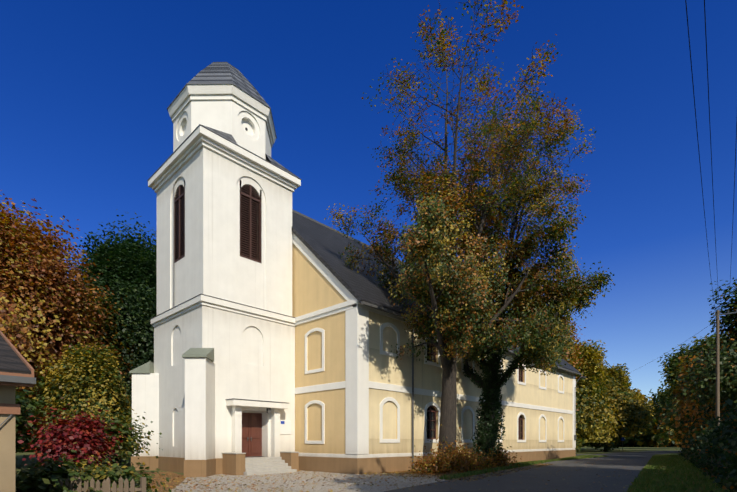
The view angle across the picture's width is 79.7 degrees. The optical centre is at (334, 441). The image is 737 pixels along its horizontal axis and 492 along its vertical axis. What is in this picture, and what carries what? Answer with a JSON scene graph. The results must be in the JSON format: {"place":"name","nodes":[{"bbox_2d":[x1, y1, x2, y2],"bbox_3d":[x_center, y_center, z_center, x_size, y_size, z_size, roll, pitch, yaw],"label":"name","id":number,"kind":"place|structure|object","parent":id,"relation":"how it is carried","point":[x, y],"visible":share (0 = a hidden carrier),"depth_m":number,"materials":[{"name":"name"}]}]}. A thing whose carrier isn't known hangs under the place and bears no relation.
{"place":"outdoors","nodes":[
{"label":"outdoors","id":0,"kind":"place"},
{"bbox_2d":[132,472,184,491],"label":"ground leaves","id":1,"kind":"object","parent":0,"point":[172,476],"depth_m":21.29,"materials":[{"name":"brown plant"}]},
{"bbox_2d":[15,442,125,491],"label":"green shrub stems","id":2,"kind":"object","parent":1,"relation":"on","point":[35,480],"visible":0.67,"depth_m":9.54,"materials":[{"name":"green plant"}]},
{"bbox_2d":[55,452,119,479],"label":"yellow bush stems","id":3,"kind":"object","parent":1,"relation":"on","point":[83,463],"visible":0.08,"depth_m":11.31,"materials":[{"name":"green plant"}]},
{"bbox_2d":[29,403,162,468],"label":"green bush stems","id":4,"kind":"object","parent":1,"relation":"on","point":[122,428],"visible":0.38,"depth_m":22.75,"materials":[{"name":"green plant"}]},
{"bbox_2d":[48,477,145,491],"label":"picket fence","id":5,"kind":"object","parent":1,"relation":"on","point":[106,485],"visible":0.56,"depth_m":9.66,"materials":[{"name":"brown wood"}]},
{"bbox_2d":[44,456,171,491],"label":"green shrub stems","id":6,"kind":"object","parent":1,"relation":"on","point":[128,473],"visible":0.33,"depth_m":10.31,"materials":[{"name":"green plant"}]},
{"bbox_2d":[172,470,444,491],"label":"cobblestone pavement","id":7,"kind":"structure","parent":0,"point":[326,487],"depth_m":19.74,"materials":[{"name":"grey stone"}]},
{"bbox_2d":[15,447,681,490],"bbox_3d":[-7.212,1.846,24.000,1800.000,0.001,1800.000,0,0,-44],"label":"ground","id":8,"kind":"structure","parent":0,"point":[19,456],"depth_m":67.52,"materials":[{"name":"green plant"}]},
{"bbox_2d":[0,331,35,491],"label":"house","id":9,"kind":"structure","parent":8,"relation":"on","point":[16,368],"depth_m":7.29,"materials":[{"name":"paint"}]},
{"bbox_2d":[15,376,45,452],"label":"bush stems","id":10,"kind":"object","parent":8,"relation":"on","point":[21,419],"visible":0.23,"depth_m":19.64,"materials":[{"name":"green plant"}]},
{"bbox_2d":[0,190,125,438],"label":"orange tree","id":11,"kind":"object","parent":8,"relation":"on","point":[42,318],"visible":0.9,"depth_m":28.08,"materials":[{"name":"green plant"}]},
{"bbox_2d":[17,397,131,469],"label":"red bush stems","id":12,"kind":"object","parent":8,"relation":"on","point":[60,440],"visible":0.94,"depth_m":17.48,"materials":[{"name":"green plant"}]},
{"bbox_2d":[26,342,131,461],"bbox_3d":[-15.657,-2.084,28.863,7.775,8.468,6.172,0,0,-44],"label":"tree","id":13,"kind":"object","parent":8,"relation":"on","point":[75,379],"visible":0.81,"depth_m":26.78,"materials":[{"name":"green plant"}]},
{"bbox_2d":[22,285,144,460],"bbox_3d":[-21.009,-4.867,35.516,9.120,14.056,10.483,0,0,-44],"label":"orange tree","id":14,"kind":"object","parent":8,"relation":"on","point":[101,300],"visible":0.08,"depth_m":33.95,"materials":[{"name":"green plant"}]},
{"bbox_2d":[68,225,156,462],"bbox_3d":[-17.890,-7.827,39.303,15.006,19.981,12.792,0,0,-44],"label":"dark green tree","id":15,"kind":"object","parent":8,"relation":"on","point":[132,275],"visible":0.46,"depth_m":36.38,"materials":[{"name":"green plant"}]},
{"bbox_2d":[69,209,156,310],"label":"dark green tree","id":16,"kind":"object","parent":8,"relation":"on","point":[139,235],"depth_m":43.69,"materials":[{"name":"green plant"}]},
{"bbox_2d":[18,391,684,451],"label":"treeline","id":17,"kind":"object","parent":8,"relation":"on","point":[657,438],"visible":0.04,"depth_m":145.90,"materials":[{"name":"green plant"}]},
{"bbox_2d":[129,62,585,476],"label":"church","id":18,"kind":"structure","parent":8,"relation":"on","point":[279,327],"depth_m":26.67,"materials":[{"name":"beige paint"}]},
{"bbox_2d":[242,412,261,456],"bbox_3d":[-5.239,-0.404,26.845,1.900,2.700,0.135,0,0,-44],"label":"church door","id":19,"kind":"structure","parent":18,"relation":"in","point":[251,422],"depth_m":26.97,"materials":[{"name":"brown wood"}]},
{"bbox_2d":[21,454,734,491],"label":"grass tufts","id":20,"kind":"object","parent":8,"relation":"on","point":[667,473],"visible":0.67,"depth_m":22.36,"materials":[{"name":"green plant"}]},
{"bbox_2d":[144,457,641,491],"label":"fallen leaves","id":21,"kind":"object","parent":8,"relation":"on","point":[435,475],"visible":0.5,"depth_m":21.53,"materials":[{"name":"brown plant"}]},
{"bbox_2d":[324,0,583,469],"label":"lime tree","id":22,"kind":"object","parent":8,"relation":"on","point":[449,285],"visible":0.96,"depth_m":25.33,"materials":[{"name":"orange plant"}]},
{"bbox_2d":[402,84,615,467],"bbox_3d":[10.825,-11.361,32.675,10.956,27.114,16.581,0,0,-44],"label":"lime tree","id":23,"kind":"object","parent":8,"relation":"on","point":[576,294],"visible":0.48,"depth_m":28.80,"materials":[{"name":"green plant"}]},
{"bbox_2d":[556,313,591,428],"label":"tree","id":24,"kind":"object","parent":8,"relation":"on","point":[567,356],"visible":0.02,"depth_m":56.72,"materials":[{"name":"green plant"}]},
{"bbox_2d":[575,436,586,451],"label":"bush stems","id":25,"kind":"object","parent":8,"relation":"on","point":[577,443],"visible":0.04,"depth_m":53.85,"materials":[{"name":"green plant"}]},
{"bbox_2d":[576,427,608,441],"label":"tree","id":26,"kind":"object","parent":8,"relation":"on","point":[586,436],"depth_m":73.47,"materials":[{"name":"green plant"}]},
{"bbox_2d":[570,339,625,442],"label":"tree","id":27,"kind":"object","parent":8,"relation":"on","point":[599,419],"visible":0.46,"depth_m":69.76,"materials":[{"name":"green plant"}]},
{"bbox_2d":[577,363,654,451],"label":"tree","id":28,"kind":"object","parent":8,"relation":"on","point":[635,412],"visible":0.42,"depth_m":75.99,"materials":[{"name":"green plant"}]},
{"bbox_2d":[624,387,653,438],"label":"tree","id":29,"kind":"object","parent":8,"relation":"on","point":[645,429],"depth_m":96.74,"materials":[{"name":"green plant"}]},
{"bbox_2d":[644,380,675,423],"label":"tree","id":30,"kind":"object","parent":8,"relation":"on","point":[661,398],"depth_m":129.06,"materials":[{"name":"green plant"}]},
{"bbox_2d":[585,0,736,428],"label":"utility pole","id":31,"kind":"object","parent":8,"relation":"on","point":[717,313],"visible":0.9,"depth_m":16.36,"materials":[{"name":"brown wood"}]},
{"bbox_2d":[657,341,698,433],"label":"tree","id":32,"kind":"object","parent":8,"relation":"on","point":[672,374],"visible":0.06,"depth_m":100.18,"materials":[{"name":"green plant"}]},
{"bbox_2d":[676,353,692,405],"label":"tree","id":33,"kind":"object","parent":8,"relation":"on","point":[682,363],"depth_m":79.32,"materials":[{"name":"green plant"}]},
{"bbox_2d":[662,348,707,441],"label":"tree","id":34,"kind":"object","parent":8,"relation":"on","point":[679,395],"visible":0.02,"depth_m":54.72,"materials":[{"name":"green plant"}]},
{"bbox_2d":[653,277,736,447],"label":"tree","id":35,"kind":"object","parent":8,"relation":"on","point":[701,378],"visible":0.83,"depth_m":29.76,"materials":[{"name":"green plant"}]},
{"bbox_2d":[670,332,729,415],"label":"tree","id":36,"kind":"object","parent":8,"relation":"on","point":[710,340],"depth_m":63.15,"materials":[{"name":"green plant"}]},
{"bbox_2d":[676,344,727,437],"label":"tree","id":37,"kind":"object","parent":8,"relation":"on","point":[689,400],"visible":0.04,"depth_m":45.57,"materials":[{"name":"green plant"}]},
{"bbox_2d":[678,395,736,491],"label":"hedge","id":38,"kind":"object","parent":8,"relation":"on","point":[720,440],"visible":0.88,"depth_m":18.78,"materials":[{"name":"green plant"}]},
{"bbox_2d":[696,343,728,420],"bbox_3d":[34.583,-3.730,36.141,7.715,11.767,7.900,0,0,-44],"label":"tree","id":39,"kind":"object","parent":8,"relation":"on","point":[700,407],"visible":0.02,"depth_m":38.13,"materials":[{"name":"green plant"}]},
{"bbox_2d":[0,0,736,401],"label":"sky","id":40,"kind":"structure","parent":0,"point":[88,87],"materials":[{"name":"blue"}]},
{"bbox_2d":[383,468,495,475],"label":"leaf litter ground","id":41,"kind":"structure","parent":0,"point":[426,473],"depth_m":25.29,"materials":[{"name":"brown plant"}]},
{"bbox_2d":[407,424,521,474],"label":"undergrowth shrubs","id":42,"kind":"object","parent":41,"relation":"on","point":[460,462],"visible":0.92,"depth_m":26.03,"materials":[{"name":"orange plant"}]},
{"bbox_2d":[384,450,680,491],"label":"road","id":43,"kind":"structure","parent":0,"point":[583,476],"depth_m":21.78,"materials":[{"name":"grey asphalt"}]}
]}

